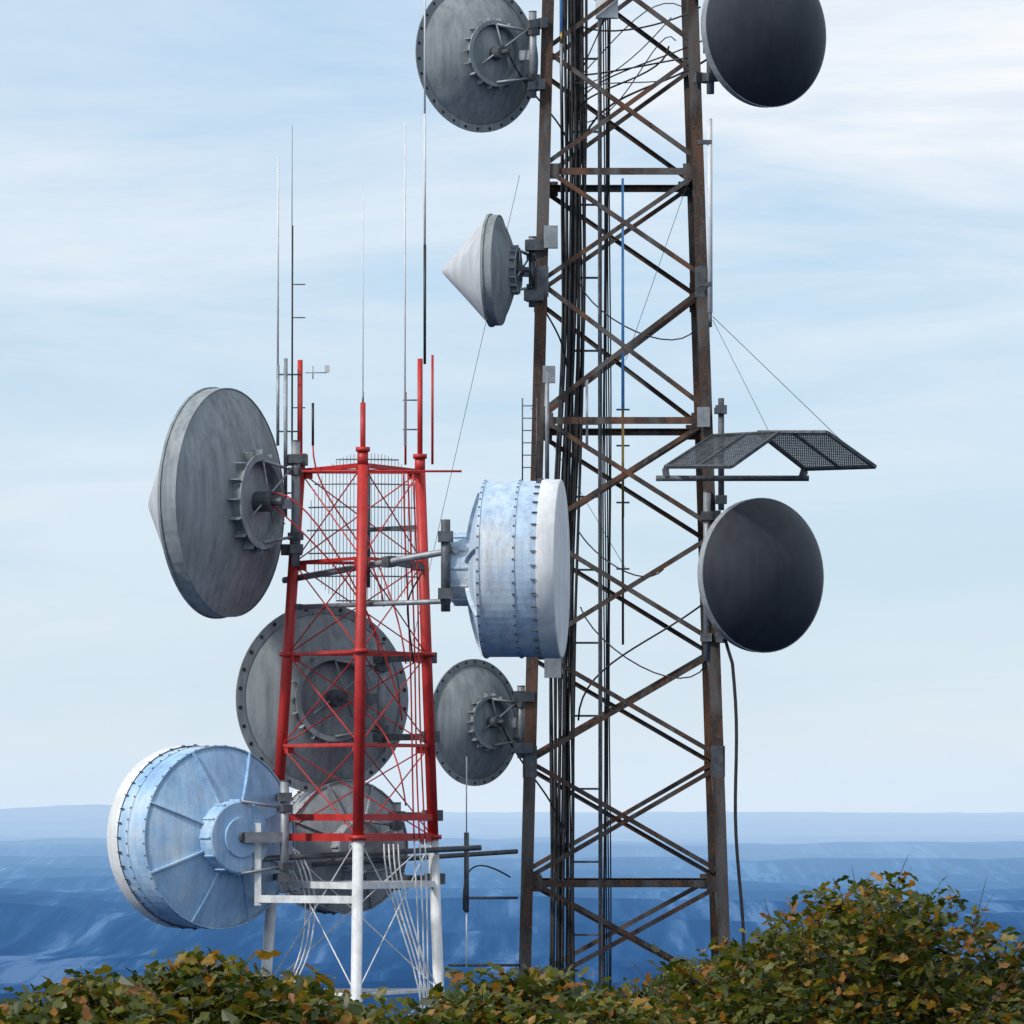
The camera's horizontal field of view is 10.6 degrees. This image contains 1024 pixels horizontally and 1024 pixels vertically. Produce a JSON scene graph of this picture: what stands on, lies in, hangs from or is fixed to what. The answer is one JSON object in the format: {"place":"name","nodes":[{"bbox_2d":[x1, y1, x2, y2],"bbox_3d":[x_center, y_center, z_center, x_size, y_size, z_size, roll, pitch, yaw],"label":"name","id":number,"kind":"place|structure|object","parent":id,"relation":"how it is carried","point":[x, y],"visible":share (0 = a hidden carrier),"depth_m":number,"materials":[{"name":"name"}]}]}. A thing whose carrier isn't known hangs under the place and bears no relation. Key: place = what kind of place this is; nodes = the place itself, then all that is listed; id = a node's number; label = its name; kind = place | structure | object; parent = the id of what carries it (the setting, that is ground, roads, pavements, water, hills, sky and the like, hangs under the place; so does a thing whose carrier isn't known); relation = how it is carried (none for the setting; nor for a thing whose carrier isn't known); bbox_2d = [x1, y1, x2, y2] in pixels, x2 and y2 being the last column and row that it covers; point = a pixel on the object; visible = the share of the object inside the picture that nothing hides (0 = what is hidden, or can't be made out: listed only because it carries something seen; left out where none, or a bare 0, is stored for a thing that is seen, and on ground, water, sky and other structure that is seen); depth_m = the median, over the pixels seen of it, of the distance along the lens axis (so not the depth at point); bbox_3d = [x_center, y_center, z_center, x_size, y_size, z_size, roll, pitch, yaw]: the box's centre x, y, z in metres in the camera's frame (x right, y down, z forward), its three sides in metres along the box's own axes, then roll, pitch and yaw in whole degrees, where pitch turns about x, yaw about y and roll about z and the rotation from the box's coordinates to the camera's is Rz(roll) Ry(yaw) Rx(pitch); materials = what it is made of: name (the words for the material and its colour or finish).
{"place":"outdoors","nodes":[
{"label":"outdoors","id":0,"kind":"place"},
{"bbox_2d":[0,804,1023,1016],"bbox_3d":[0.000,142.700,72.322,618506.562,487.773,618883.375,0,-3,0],"label":"mountains","id":1,"kind":"structure","parent":0,"point":[65,903],"depth_m":20091.62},
{"bbox_2d":[0,999,38,1018],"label":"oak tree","id":2,"kind":"object","parent":1,"relation":"on","point":[11,1000],"visible":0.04,"depth_m":39.58,"materials":[{"name":"green plant"}]},
{"bbox_2d":[0,964,193,1023],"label":"bush","id":3,"kind":"object","parent":1,"relation":"on","point":[74,1001],"visible":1,"depth_m":35.73,"materials":[{"name":"green plant"}]},
{"bbox_2d":[52,945,386,1023],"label":"bush","id":4,"kind":"object","parent":1,"relation":"on","point":[194,990],"visible":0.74,"depth_m":37.56,"materials":[{"name":"green plant"}]},
{"bbox_2d":[243,964,387,1023],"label":"bush","id":5,"kind":"object","parent":1,"relation":"on","point":[331,989],"visible":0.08,"depth_m":39.91,"materials":[{"name":"green plant"}]},
{"bbox_2d":[261,355,461,1014],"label":"lattice tower","id":6,"kind":"structure","parent":1,"relation":"on","point":[358,837],"depth_m":75.30,"materials":[{"name":"metal"}]},
{"bbox_2d":[107,744,294,929],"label":"drum antenna","id":7,"kind":"object","parent":6,"relation":"attached to","point":[183,837],"visible":0.98,"depth_m":74.26,"materials":[{"name":"paint"}]},
{"bbox_2d":[148,387,307,618],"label":"dish antenna","id":8,"kind":"object","parent":6,"relation":"attached to","point":[217,516],"visible":1,"depth_m":74.30,"materials":[{"name":"grey paint"}]},
{"bbox_2d":[236,608,439,792],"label":"dish antenna","id":9,"kind":"object","parent":6,"relation":"attached to","point":[258,691],"visible":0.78,"depth_m":76.35,"materials":[{"name":"paint"}]},
{"bbox_2d":[307,453,416,602],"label":"grid dish antenna","id":10,"kind":"object","parent":6,"relation":"attached to","point":[391,528],"visible":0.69,"depth_m":76.47,"materials":[{"name":"metal"}]},
{"bbox_2d":[284,779,444,914],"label":"dish antenna","id":11,"kind":"object","parent":6,"relation":"attached to","point":[331,792],"visible":0.55,"depth_m":76.41,"materials":[{"name":"paint"}]},
{"bbox_2d":[254,519,520,966],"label":"antenna mounting arms","id":12,"kind":"object","parent":6,"relation":"attached to","point":[444,552],"visible":0.98,"depth_m":74.56,"materials":[{"name":"metal"}]},
{"bbox_2d":[450,478,569,659],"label":"drum antenna","id":13,"kind":"object","parent":12,"relation":"on","point":[510,572],"visible":1,"depth_m":72.21,"materials":[{"name":"paint"}]},
{"bbox_2d":[336,993,495,1023],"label":"bush","id":14,"kind":"object","parent":1,"relation":"on","point":[431,1016],"visible":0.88,"depth_m":39.71,"materials":[{"name":"green plant"}]},
{"bbox_2d":[395,961,616,1023],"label":"bush","id":15,"kind":"object","parent":1,"relation":"on","point":[504,997],"visible":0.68,"depth_m":43.65,"materials":[{"name":"green plant"}]},
{"bbox_2d":[272,0,745,1013],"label":"cables","id":16,"kind":"object","parent":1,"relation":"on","point":[562,688],"visible":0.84,"depth_m":80.25,"materials":[{"name":"rubber"}]},
{"bbox_2d":[486,989,726,1023],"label":"bush","id":17,"kind":"object","parent":1,"relation":"on","point":[608,1010],"visible":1,"depth_m":41.62,"materials":[{"name":"green plant"}]},
{"bbox_2d":[519,0,729,979],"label":"lattice tower","id":18,"kind":"structure","parent":1,"relation":"on","point":[713,880],"depth_m":79.12,"materials":[{"name":"metal"}]},
{"bbox_2d":[415,0,547,132],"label":"dish antenna","id":19,"kind":"object","parent":18,"relation":"attached to","point":[475,82],"visible":0.99,"depth_m":79.11,"materials":[{"name":"paint"}]},
{"bbox_2d":[433,659,533,785],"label":"dish antenna","id":20,"kind":"object","parent":18,"relation":"attached to","point":[477,702],"visible":0.94,"depth_m":78.67,"materials":[{"name":"paint"}]},
{"bbox_2d":[442,213,544,326],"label":"dish antenna","id":21,"kind":"object","parent":18,"relation":"attached to","point":[485,270],"visible":1,"depth_m":78.63,"materials":[{"name":"grey paint"}]},
{"bbox_2d":[276,0,712,677],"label":"whip antennas","id":22,"kind":"object","parent":18,"relation":"attached to","point":[552,666],"visible":0.97,"depth_m":78.68,"materials":[{"name":"metal"}]},
{"bbox_2d":[692,0,825,107],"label":"dish antenna","id":23,"kind":"object","parent":18,"relation":"attached to","point":[764,53],"visible":1,"depth_m":78.21,"materials":[{"name":"grey paint"}]},
{"bbox_2d":[697,491,823,660],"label":"dish antenna","id":24,"kind":"object","parent":18,"relation":"attached to","point":[760,573],"visible":1,"depth_m":77.84,"materials":[{"name":"grey paint"}]},
{"bbox_2d":[656,316,876,509],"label":"ice shield grating","id":25,"kind":"object","parent":18,"relation":"attached to","point":[722,443],"visible":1,"depth_m":77.81,"materials":[{"name":"metal"}]},
{"bbox_2d":[601,944,722,1014],"bbox_3d":[1.840,9.640,52.624,2.751,11.047,2.881,0,-3,0],"label":"bush","id":26,"kind":"object","parent":1,"relation":"on","point":[629,992],"visible":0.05,"depth_m":52.86,"materials":[{"name":"green plant"}]},
{"bbox_2d":[630,854,1023,1023],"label":"bush","id":27,"kind":"object","parent":1,"relation":"on","point":[888,962],"visible":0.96,"depth_m":48.92,"materials":[{"name":"green plant"}]},
{"bbox_2d":[0,0,1023,812],"label":"sky","id":28,"kind":"structure","parent":0,"point":[868,225],"materials":[{"name":"blue"}]}
]}

